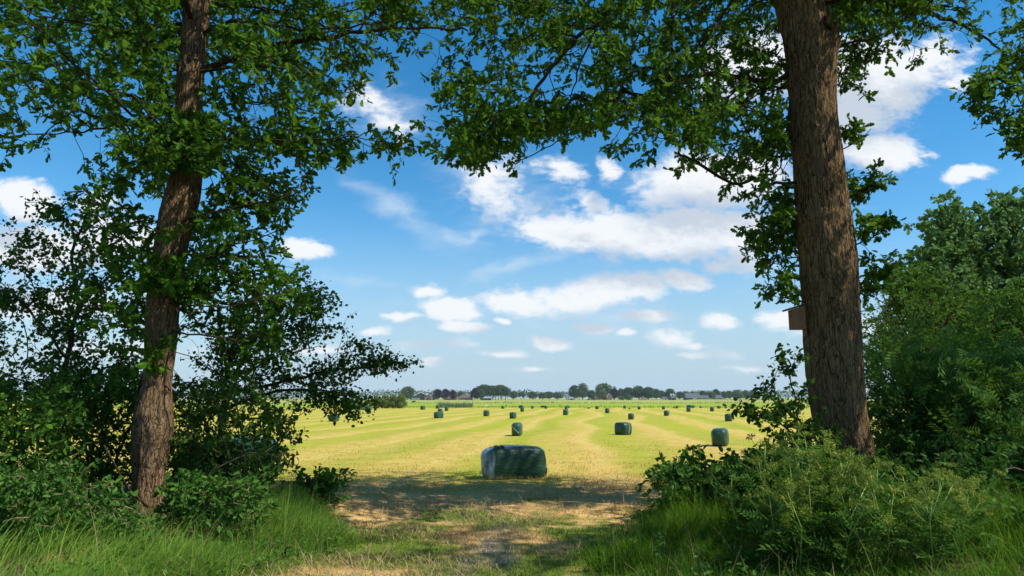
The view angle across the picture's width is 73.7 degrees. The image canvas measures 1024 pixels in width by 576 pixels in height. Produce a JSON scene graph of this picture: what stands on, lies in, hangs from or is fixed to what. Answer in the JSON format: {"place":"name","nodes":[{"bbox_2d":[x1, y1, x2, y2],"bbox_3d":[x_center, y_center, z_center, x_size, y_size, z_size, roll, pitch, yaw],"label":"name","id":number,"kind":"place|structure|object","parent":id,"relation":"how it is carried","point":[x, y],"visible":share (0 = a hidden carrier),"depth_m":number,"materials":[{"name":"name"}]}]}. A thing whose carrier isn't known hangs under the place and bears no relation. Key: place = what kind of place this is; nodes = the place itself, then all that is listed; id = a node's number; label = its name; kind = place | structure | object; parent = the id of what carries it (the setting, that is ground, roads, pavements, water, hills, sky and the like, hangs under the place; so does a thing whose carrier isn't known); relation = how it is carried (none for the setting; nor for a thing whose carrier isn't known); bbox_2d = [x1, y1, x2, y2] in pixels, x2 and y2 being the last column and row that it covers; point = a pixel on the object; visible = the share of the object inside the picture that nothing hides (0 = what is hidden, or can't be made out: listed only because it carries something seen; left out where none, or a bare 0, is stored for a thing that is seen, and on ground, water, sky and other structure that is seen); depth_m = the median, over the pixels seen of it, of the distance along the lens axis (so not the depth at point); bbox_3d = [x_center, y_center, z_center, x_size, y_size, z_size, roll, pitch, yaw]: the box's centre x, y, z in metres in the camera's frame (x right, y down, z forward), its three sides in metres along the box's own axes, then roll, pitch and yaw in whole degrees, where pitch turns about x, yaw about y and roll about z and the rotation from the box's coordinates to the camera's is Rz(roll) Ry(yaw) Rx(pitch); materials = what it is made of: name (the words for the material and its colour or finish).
{"place":"outdoors","nodes":[
{"label":"outdoors","id":0,"kind":"place"},
{"bbox_2d":[12,403,809,406],"bbox_3d":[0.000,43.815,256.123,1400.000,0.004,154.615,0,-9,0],"label":"meadow","id":1,"kind":"structure","parent":0,"point":[579,404],"depth_m":267.52,"materials":[{"name":"green plant"}]},
{"bbox_2d":[6,399,912,399],"bbox_3d":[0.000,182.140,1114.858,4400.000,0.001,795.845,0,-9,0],"label":"meadow","id":2,"kind":"structure","parent":0,"point":[518,399],"depth_m":1138.07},
{"bbox_2d":[567,385,580,399],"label":"tree","id":3,"kind":"object","parent":2,"relation":"on","point":[575,390],"visible":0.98,"depth_m":887.16,"materials":[{"name":"green plant"}]},
{"bbox_2d":[595,382,611,395],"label":"tree","id":4,"kind":"object","parent":2,"relation":"on","point":[604,386],"visible":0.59,"depth_m":925.45,"materials":[{"name":"green plant"}]},
{"bbox_2d":[731,389,743,398],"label":"tree","id":5,"kind":"object","parent":2,"relation":"on","point":[736,393],"visible":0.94,"depth_m":885.09,"materials":[{"name":"green plant"}]},
{"bbox_2d":[10,400,913,402],"bbox_3d":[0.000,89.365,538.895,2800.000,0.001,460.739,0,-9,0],"label":"rough meadow","id":6,"kind":"structure","parent":0,"point":[583,401],"depth_m":494.06,"materials":[{"name":"green plant"}]},
{"bbox_2d":[0,398,1023,575],"bbox_3d":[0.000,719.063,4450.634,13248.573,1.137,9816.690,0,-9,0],"label":"ground","id":7,"kind":"structure","parent":0,"point":[403,427],"depth_m":20.24,"materials":[{"name":"plant"}]},
{"bbox_2d":[0,449,82,548],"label":"bramble","id":8,"kind":"object","parent":7,"relation":"on","point":[22,486],"visible":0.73,"depth_m":6.94,"materials":[{"name":"green plant"}]},
{"bbox_2d":[0,362,98,508],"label":"hazel shrub","id":9,"kind":"object","parent":7,"relation":"on","point":[40,421],"visible":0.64,"depth_m":8.54,"materials":[{"name":"green plant"}]},
{"bbox_2d":[15,442,146,544],"bbox_3d":[-4.896,2.302,7.823,1.351,1.104,2.289,6,-11,-34],"label":"bramble","id":10,"kind":"object","parent":7,"relation":"on","point":[107,498],"visible":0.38,"depth_m":7.59,"materials":[{"name":"green plant"}]},
{"bbox_2d":[20,353,142,501],"bbox_3d":[-6.409,2.133,10.594,1.997,2.303,3.548,9,-13,-43],"label":"hazel shrub","id":11,"kind":"object","parent":7,"relation":"on","point":[103,418],"visible":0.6,"depth_m":9.88,"materials":[{"name":"green plant"}]},
{"bbox_2d":[0,183,173,491],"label":"aspen tree","id":12,"kind":"object","parent":7,"relation":"on","point":[9,297],"visible":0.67,"depth_m":11.35,"materials":[{"name":"green plant"}]},
{"bbox_2d":[8,500,176,548],"bbox_3d":[-4.652,2.574,7.547,1.980,0.546,1.468,0,-9,0],"label":"bramble","id":13,"kind":"object","parent":7,"relation":"on","point":[87,517],"visible":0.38,"depth_m":7.18,"materials":[{"name":"green plant"}]},
{"bbox_2d":[32,526,170,564],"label":"dead leaves","id":14,"kind":"object","parent":7,"relation":"on","point":[75,551],"visible":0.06,"depth_m":6.48,"materials":[{"name":"brown plant"}]},
{"bbox_2d":[103,445,148,507],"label":"fallen branch","id":15,"kind":"object","parent":7,"relation":"on","point":[127,487],"visible":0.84,"depth_m":8.54,"materials":[{"name":"wood"}]},
{"bbox_2d":[2,480,361,575],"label":"weeds","id":16,"kind":"object","parent":7,"relation":"on","point":[285,551],"visible":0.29,"depth_m":7.20,"materials":[{"name":"green plant"}]},
{"bbox_2d":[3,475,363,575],"bbox_3d":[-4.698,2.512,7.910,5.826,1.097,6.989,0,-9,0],"label":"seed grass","id":17,"kind":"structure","parent":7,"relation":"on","point":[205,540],"depth_m":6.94,"materials":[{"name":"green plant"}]},
{"bbox_2d":[0,466,369,575],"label":"tall grass","id":18,"kind":"structure","parent":7,"relation":"on","point":[115,558],"depth_m":6.74,"materials":[{"name":"green plant"}]},
{"bbox_2d":[151,466,280,536],"bbox_3d":[-3.531,2.578,8.346,1.736,0.880,2.016,0,-9,0],"label":"bramble","id":19,"kind":"object","parent":7,"relation":"on","point":[200,490],"visible":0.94,"depth_m":7.99,"materials":[{"name":"green plant"}]},
{"bbox_2d":[166,438,300,487],"bbox_3d":[-4.985,3.006,11.763,2.288,1.116,2.161,6,-11,-31],"label":"nettle patch","id":20,"kind":"object","parent":7,"relation":"on","point":[297,467],"visible":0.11,"depth_m":11.46,"materials":[{"name":"green plant"}]},
{"bbox_2d":[166,368,308,497],"bbox_3d":[-4.494,2.232,10.545,2.718,2.061,2.686,0,-9,0],"label":"hazel shrub","id":21,"kind":"object","parent":7,"relation":"on","point":[194,418],"visible":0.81,"depth_m":10.36,"materials":[{"name":"green plant"}]},
{"bbox_2d":[206,436,290,473],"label":"dead twig","id":22,"kind":"object","parent":21,"relation":"on","point":[239,457],"visible":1,"depth_m":9.73,"materials":[{"name":"brown wood"}]},
{"bbox_2d":[0,0,491,511],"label":"oak tree","id":23,"kind":"object","parent":7,"relation":"on","point":[170,282],"visible":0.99,"depth_m":9.69,"materials":[{"name":"green plant"}]},
{"bbox_2d":[225,437,276,464],"bbox_3d":[-7.395,4.595,19.170,1.615,0.811,0.900,2,-9,-14],"label":"silage bale","id":24,"kind":"object","parent":7,"relation":"on","point":[239,441],"visible":0.06,"depth_m":18.83},
{"bbox_2d":[134,262,423,471],"bbox_3d":[-4.058,1.508,11.612,4.756,3.849,2.766,-4,-10,25],"label":"aspen tree","id":25,"kind":"object","parent":7,"relation":"on","point":[326,372],"visible":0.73,"depth_m":11.38,"materials":[{"name":"green plant"}]},
{"bbox_2d":[294,463,356,508],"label":"bramble","id":26,"kind":"object","parent":7,"relation":"on","point":[318,481],"visible":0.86,"depth_m":10.66,"materials":[{"name":"green plant"}]},
{"bbox_2d":[379,394,391,407],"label":"willow bush","id":27,"kind":"object","parent":7,"relation":"on","point":[385,399],"visible":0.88,"depth_m":168.92,"materials":[{"name":"green plant"}]},
{"bbox_2d":[388,394,397,407],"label":"willow bush","id":28,"kind":"object","parent":7,"relation":"on","point":[393,397],"visible":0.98,"depth_m":168.96,"materials":[{"name":"green plant"}]},
{"bbox_2d":[395,393,407,407],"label":"willow bush","id":29,"kind":"object","parent":7,"relation":"on","point":[400,400],"visible":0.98,"depth_m":168.95,"materials":[{"name":"green plant"}]},
{"bbox_2d":[401,386,414,399],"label":"tree","id":30,"kind":"object","parent":7,"relation":"on","point":[409,394],"visible":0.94,"depth_m":817.81,"materials":[{"name":"green plant"}]},
{"bbox_2d":[162,467,659,575],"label":"loose hay","id":31,"kind":"object","parent":7,"relation":"on","point":[424,537],"visible":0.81,"depth_m":9.27},
{"bbox_2d":[410,392,433,399],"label":"barn","id":32,"kind":"structure","parent":7,"relation":"on","point":[420,396],"depth_m":859.22,"materials":[{"name":"tile"}]},
{"bbox_2d":[10,389,879,398],"bbox_3d":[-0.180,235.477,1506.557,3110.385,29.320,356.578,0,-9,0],"label":"distant wood","id":33,"kind":"object","parent":7,"relation":"on","point":[518,391],"visible":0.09,"depth_m":1435.17,"materials":[{"name":"green plant"}]},
{"bbox_2d":[437,401,473,407],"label":"reed","id":34,"kind":"object","parent":7,"relation":"on","point":[461,405],"visible":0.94,"depth_m":181.88,"materials":[{"name":"green plant"}]},
{"bbox_2d":[114,404,809,407],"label":"ditch grass","id":35,"kind":"structure","parent":7,"relation":"on","point":[539,407],"depth_m":184.80,"materials":[{"name":"green plant"}]},
{"bbox_2d":[481,445,546,479],"bbox_3d":[0.041,3.980,15.697,1.532,0.784,0.850,3,-10,-20],"label":"silage bale","id":36,"kind":"object","parent":7,"relation":"on","point":[508,461],"visible":0.88,"depth_m":15.31},
{"bbox_2d":[511,422,522,435],"bbox_3d":[0.302,8.399,40.620,0.604,0.785,1.539,-1,-9,7],"label":"silage bale","id":37,"kind":"object","parent":7,"relation":"on","point":[517,428],"visible":0.92,"depth_m":39.98},
{"bbox_2d":[578,383,588,399],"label":"tree","id":38,"kind":"object","parent":7,"relation":"on","point":[584,390],"visible":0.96,"depth_m":891.77,"materials":[{"name":"green plant"}]},
{"bbox_2d":[614,422,631,434],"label":"silage bale","id":39,"kind":"object","parent":7,"relation":"on","point":[623,428],"visible":0.95,"depth_m":41.51},
{"bbox_2d":[620,387,632,396],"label":"tree","id":40,"kind":"object","parent":7,"relation":"on","point":[626,391],"visible":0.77,"depth_m":915.65,"materials":[{"name":"green plant"}]},
{"bbox_2d":[632,385,643,398],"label":"tree","id":41,"kind":"object","parent":7,"relation":"on","point":[637,392],"visible":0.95,"depth_m":905.09,"materials":[{"name":"green plant"}]},
{"bbox_2d":[642,386,654,399],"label":"tree","id":42,"kind":"object","parent":7,"relation":"on","point":[648,392],"visible":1,"depth_m":896.11,"materials":[{"name":"green plant"}]},
{"bbox_2d":[683,393,700,399],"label":"barn","id":43,"kind":"structure","parent":7,"relation":"on","point":[687,396],"depth_m":883.04,"materials":[{"name":"tile"}]},
{"bbox_2d":[632,443,791,530],"bbox_3d":[3.058,2.881,10.098,2.236,1.206,3.148,-4,-10,22],"label":"bramble","id":44,"kind":"object","parent":7,"relation":"on","point":[692,468],"visible":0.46,"depth_m":9.54,"materials":[{"name":"green plant"}]},
{"bbox_2d":[409,0,1023,460],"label":"oak tree","id":45,"kind":"object","parent":7,"relation":"on","point":[811,224],"visible":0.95,"depth_m":11.11,"materials":[{"name":"green plant"}]},
{"bbox_2d":[782,303,807,336],"bbox_3d":[4.616,0.513,11.009,0.415,0.532,0.210,0,-9,0],"label":"nest box","id":46,"kind":"object","parent":45,"relation":"attached to","point":[797,317],"visible":1,"depth_m":10.94,"materials":[{"name":"brown wood"}]},
{"bbox_2d":[711,428,728,446],"bbox_3d":[9.210,6.584,30.199,0.740,0.791,1.500,-4,-10,21],"label":"silage bale","id":47,"kind":"object","parent":7,"relation":"on","point":[719,436],"visible":0.99,"depth_m":29.58},
{"bbox_2d":[702,456,765,545],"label":"cow parsley","id":48,"kind":"object","parent":7,"relation":"on","point":[710,479],"visible":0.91,"depth_m":7.96,"materials":[{"name":"green plant"}]},
{"bbox_2d":[718,433,786,507],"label":"cow parsley","id":49,"kind":"object","parent":7,"relation":"on","point":[768,446],"visible":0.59,"depth_m":8.98,"materials":[{"name":"green plant"}]},
{"bbox_2d":[737,481,797,550],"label":"cow parsley","id":50,"kind":"object","parent":7,"relation":"on","point":[763,502],"visible":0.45,"depth_m":7.58,"materials":[{"name":"green plant"}]},
{"bbox_2d":[737,456,800,546],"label":"cow parsley","id":51,"kind":"object","parent":7,"relation":"on","point":[747,482],"visible":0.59,"depth_m":7.92,"materials":[{"name":"green plant"}]},
{"bbox_2d":[735,487,811,560],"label":"cow parsley","id":52,"kind":"object","parent":7,"relation":"on","point":[787,526],"visible":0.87,"depth_m":6.99,"materials":[{"name":"green plant"}]},
{"bbox_2d":[722,343,846,473],"bbox_3d":[3.992,1.899,9.548,1.874,2.273,1.401,0,-9,0],"label":"alder sapling","id":53,"kind":"object","parent":7,"relation":"on","point":[775,415],"visible":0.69,"depth_m":9.70,"materials":[{"name":"green plant"}]},
{"bbox_2d":[746,472,824,564],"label":"cow parsley","id":54,"kind":"object","parent":7,"relation":"on","point":[782,499],"visible":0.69,"depth_m":7.00,"materials":[{"name":"green plant"}]},
{"bbox_2d":[550,425,1023,575],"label":"tall grass","id":55,"kind":"structure","parent":7,"relation":"on","point":[1009,553],"depth_m":7.05,"materials":[{"name":"green plant"}]},
{"bbox_2d":[756,495,817,556],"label":"cow parsley","id":56,"kind":"object","parent":7,"relation":"on","point":[781,525],"visible":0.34,"depth_m":7.27,"materials":[{"name":"green plant"}]},
{"bbox_2d":[748,469,828,559],"bbox_3d":[2.814,2.400,7.117,0.897,0.918,0.732,-16,-6,35],"label":"cow parsley","id":57,"kind":"object","parent":7,"relation":"on","point":[800,490],"visible":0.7,"depth_m":7.08,"materials":[{"name":"green plant"}]},
{"bbox_2d":[559,469,1023,575],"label":"seed grass","id":58,"kind":"structure","parent":7,"relation":"on","point":[742,553],"depth_m":6.82,"materials":[{"name":"green plant"}]},
{"bbox_2d":[747,423,835,506],"bbox_3d":[3.376,2.301,8.249,1.034,1.307,0.966,0,-5,24],"label":"cow parsley","id":59,"kind":"object","parent":7,"relation":"on","point":[831,443],"visible":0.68,"depth_m":8.17,"materials":[{"name":"green plant"}]},
{"bbox_2d":[754,447,840,535],"bbox_3d":[3.173,2.329,7.545,0.985,1.120,0.783,-4,-10,22],"label":"cow parsley","id":60,"kind":"object","parent":7,"relation":"on","point":[774,451],"visible":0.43,"depth_m":7.74,"materials":[{"name":"green plant"}]},
{"bbox_2d":[762,429,835,487],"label":"cow parsley","id":61,"kind":"object","parent":7,"relation":"on","point":[791,434],"visible":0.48,"depth_m":8.55,"materials":[{"name":"green plant"}]},
{"bbox_2d":[757,478,846,575],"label":"cow parsley","id":62,"kind":"object","parent":7,"relation":"on","point":[791,507],"visible":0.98,"depth_m":6.66,"materials":[{"name":"green plant"}]},
{"bbox_2d":[772,439,835,530],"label":"cow parsley","id":63,"kind":"object","parent":7,"relation":"on","point":[794,449],"visible":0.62,"depth_m":8.00,"materials":[{"name":"green plant"}]},
{"bbox_2d":[705,445,906,529],"bbox_3d":[3.826,2.586,8.989,2.518,1.072,2.152,-4,-10,23],"label":"bramble","id":64,"kind":"object","parent":7,"relation":"on","point":[867,465],"visible":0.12,"depth_m":8.68,"materials":[{"name":"green plant"}]},
{"bbox_2d":[782,474,854,558],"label":"cow parsley","id":65,"kind":"object","parent":7,"relation":"on","point":[807,509],"visible":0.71,"depth_m":6.87,"materials":[{"name":"green plant"}]},
{"bbox_2d":[783,465,856,549],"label":"cow parsley","id":66,"kind":"object","parent":7,"relation":"on","point":[801,477],"visible":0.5,"depth_m":7.30,"materials":[{"name":"green plant"}]},
{"bbox_2d":[788,446,869,544],"bbox_3d":[3.380,2.233,7.272,0.840,1.087,0.948,-2,-9,32],"label":"cow parsley","id":67,"kind":"object","parent":7,"relation":"on","point":[841,478],"visible":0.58,"depth_m":7.29,"materials":[{"name":"green plant"}]},
{"bbox_2d":[799,473,874,555],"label":"cow parsley","id":68,"kind":"object","parent":7,"relation":"on","point":[854,483],"visible":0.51,"depth_m":7.04,"materials":[{"name":"green plant"}]},
{"bbox_2d":[801,467,893,562],"bbox_3d":[3.297,2.287,6.780,0.810,0.939,0.909,-9,-12,43],"label":"cow parsley","id":69,"kind":"object","parent":7,"relation":"on","point":[847,492],"visible":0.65,"depth_m":6.72,"materials":[{"name":"green plant"}]},
{"bbox_2d":[815,445,883,507],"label":"cow parsley","id":70,"kind":"object","parent":7,"relation":"on","point":[875,459],"visible":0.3,"depth_m":7.95,"materials":[{"name":"green plant"}]},
{"bbox_2d":[815,487,886,572],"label":"cow parsley","id":71,"kind":"object","parent":7,"relation":"on","point":[845,554],"visible":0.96,"depth_m":6.42,"materials":[{"name":"green plant"}]},
{"bbox_2d":[820,459,882,528],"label":"cow parsley","id":72,"kind":"object","parent":7,"relation":"on","point":[850,462],"visible":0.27,"depth_m":7.45,"materials":[{"name":"green plant"}]},
{"bbox_2d":[811,450,892,546],"bbox_3d":[3.519,2.198,7.114,0.819,1.060,0.925,5,-17,-43],"label":"cow parsley","id":73,"kind":"object","parent":7,"relation":"on","point":[839,484],"visible":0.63,"depth_m":7.24,"materials":[{"name":"green plant"}]},
{"bbox_2d":[808,469,901,541],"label":"cow parsley","id":74,"kind":"object","parent":7,"relation":"on","point":[831,476],"visible":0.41,"depth_m":7.27,"materials":[{"name":"green plant"}]},
{"bbox_2d":[833,463,901,510],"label":"cow parsley","id":75,"kind":"object","parent":7,"relation":"on","point":[850,466],"visible":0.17,"depth_m":7.67,"materials":[{"name":"green plant"}]},
{"bbox_2d":[844,463,911,522],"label":"cow parsley","id":76,"kind":"object","parent":7,"relation":"on","point":[873,473],"visible":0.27,"depth_m":7.49,"materials":[{"name":"green plant"}]},
{"bbox_2d":[834,454,926,556],"bbox_3d":[3.733,2.174,6.822,0.820,1.036,0.766,-20,-24,32],"label":"cow parsley","id":77,"kind":"object","parent":7,"relation":"on","point":[886,506],"visible":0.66,"depth_m":6.84,"materials":[{"name":"green plant"}]},
{"bbox_2d":[849,458,915,534],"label":"cow parsley","id":78,"kind":"object","parent":7,"relation":"on","point":[884,462],"visible":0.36,"depth_m":7.37,"materials":[{"name":"green plant"}]},
{"bbox_2d":[857,482,941,566],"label":"cow parsley","id":79,"kind":"object","parent":7,"relation":"on","point":[890,521],"visible":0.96,"depth_m":6.35,"materials":[{"name":"green plant"}]},
{"bbox_2d":[879,476,930,536],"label":"cow parsley","id":80,"kind":"object","parent":7,"relation":"on","point":[908,506],"visible":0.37,"depth_m":7.04,"materials":[{"name":"green plant"}]},
{"bbox_2d":[861,279,952,412],"bbox_3d":[9.094,2.075,15.986,2.246,4.707,3.379,-4,-10,23],"label":"thorn tree","id":81,"kind":"object","parent":7,"relation":"on","point":[920,314],"visible":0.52,"depth_m":16.11,"materials":[{"name":"green plant"}]},
{"bbox_2d":[881,462,932,525],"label":"cow parsley","id":82,"kind":"object","parent":7,"relation":"on","point":[907,485],"visible":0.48,"depth_m":7.48,"materials":[{"name":"green plant"}]},
{"bbox_2d":[862,445,987,508],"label":"bramble","id":83,"kind":"object","parent":7,"relation":"on","point":[912,474],"visible":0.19,"depth_m":9.32,"materials":[{"name":"green plant"}]},
{"bbox_2d":[897,484,961,563],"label":"cow parsley","id":84,"kind":"object","parent":7,"relation":"on","point":[908,521],"visible":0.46,"depth_m":6.36,"materials":[{"name":"green plant"}]},
{"bbox_2d":[908,476,950,523],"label":"cow parsley","id":85,"kind":"object","parent":7,"relation":"on","point":[910,492],"visible":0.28,"depth_m":7.28,"materials":[{"name":"green plant"}]},
{"bbox_2d":[874,465,985,573],"bbox_3d":[3.684,2.076,6.107,0.856,0.975,0.691,5,-10,-27],"label":"cow parsley","id":86,"kind":"object","parent":7,"relation":"on","point":[934,509],"visible":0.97,"depth_m":6.08,"materials":[{"name":"green plant"}]},
{"bbox_2d":[866,366,1000,471],"bbox_3d":[7.071,2.455,11.700,3.352,2.176,2.331,0,-9,0],"label":"hawthorn shrub","id":87,"kind":"object","parent":7,"relation":"on","point":[913,421],"visible":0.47,"depth_m":11.38,"materials":[{"name":"green plant"}]},
{"bbox_2d":[893,482,974,556],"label":"cow parsley","id":88,"kind":"object","parent":7,"relation":"on","point":[953,491],"visible":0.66,"depth_m":6.42,"materials":[{"name":"green plant"}]},
{"bbox_2d":[861,255,1007,407],"bbox_3d":[12.072,1.887,19.135,4.108,6.190,6.621,-5,-10,26],"label":"maple tree","id":89,"kind":"object","parent":7,"relation":"on","point":[921,283],"visible":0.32,"depth_m":18.79,"materials":[{"name":"green plant"}]},
{"bbox_2d":[866,189,1007,343],"bbox_3d":[15.215,1.004,24.274,4.340,9.809,8.630,-7,-11,37],"label":"poplar tree","id":90,"kind":"object","parent":7,"relation":"on","point":[949,232],"visible":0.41,"depth_m":23.26,"materials":[{"name":"green plant"}]},
{"bbox_2d":[863,294,1023,469],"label":"ash shrub","id":91,"kind":"object","parent":7,"relation":"on","point":[914,363],"visible":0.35,"depth_m":11.82,"materials":[{"name":"green plant"}]},
{"bbox_2d":[913,462,977,527],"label":"cow parsley","id":92,"kind":"object","parent":7,"relation":"on","point":[949,466],"visible":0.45,"depth_m":6.97,"materials":[{"name":"green plant"}]},
{"bbox_2d":[913,490,1000,565],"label":"cow parsley","id":93,"kind":"object","parent":7,"relation":"on","point":[948,521],"visible":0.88,"depth_m":6.14,"materials":[{"name":"green plant"}]},
{"bbox_2d":[891,492,1023,559],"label":"nettle patch","id":94,"kind":"object","parent":7,"relation":"on","point":[1020,514],"visible":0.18,"depth_m":6.90,"materials":[{"name":"green plant"}]},
{"bbox_2d":[902,333,1023,477],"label":"ash shrub","id":95,"kind":"object","parent":7,"relation":"on","point":[1002,409],"visible":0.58,"depth_m":10.62,"materials":[{"name":"green plant"}]},
{"bbox_2d":[942,474,989,513],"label":"cow parsley","id":96,"kind":"object","parent":7,"relation":"on","point":[965,480],"visible":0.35,"depth_m":7.12,"materials":[{"name":"green plant"}]},
{"bbox_2d":[930,475,1004,557],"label":"cow parsley","id":97,"kind":"object","parent":7,"relation":"on","point":[978,498],"visible":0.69,"depth_m":6.45,"materials":[{"name":"green plant"}]},
{"bbox_2d":[947,477,989,509],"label":"cow parsley","id":98,"kind":"object","parent":7,"relation":"on","point":[970,496],"visible":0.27,"depth_m":7.44,"materials":[{"name":"green plant"}]},
{"bbox_2d":[939,468,1008,540],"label":"cow parsley","id":99,"kind":"object","parent":7,"relation":"on","point":[973,481],"visible":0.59,"depth_m":6.70,"materials":[{"name":"green plant"}]},
{"bbox_2d":[928,423,1023,501],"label":"bramble","id":100,"kind":"object","parent":7,"relation":"on","point":[1003,456],"visible":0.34,"depth_m":8.55,"materials":[{"name":"green plant"}]},
{"bbox_2d":[948,0,1023,165],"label":"oak tree","id":101,"kind":"object","parent":7,"relation":"on","point":[980,91],"visible":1,"depth_m":9.98,"materials":[{"name":"green plant"}]},
{"bbox_2d":[954,185,1023,354],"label":"poplar tree","id":102,"kind":"object","parent":7,"relation":"on","point":[1004,231],"visible":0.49,"depth_m":24.26,"materials":[{"name":"green plant"}]},
{"bbox_2d":[960,273,1023,354],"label":"maple tree","id":103,"kind":"object","parent":7,"relation":"on","point":[1013,308],"visible":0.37,"depth_m":14.72,"materials":[{"name":"green plant"}]},
{"bbox_2d":[0,0,1023,397],"label":"sky","id":104,"kind":"structure","parent":0,"point":[583,266],"materials":[{"name":"blue"}]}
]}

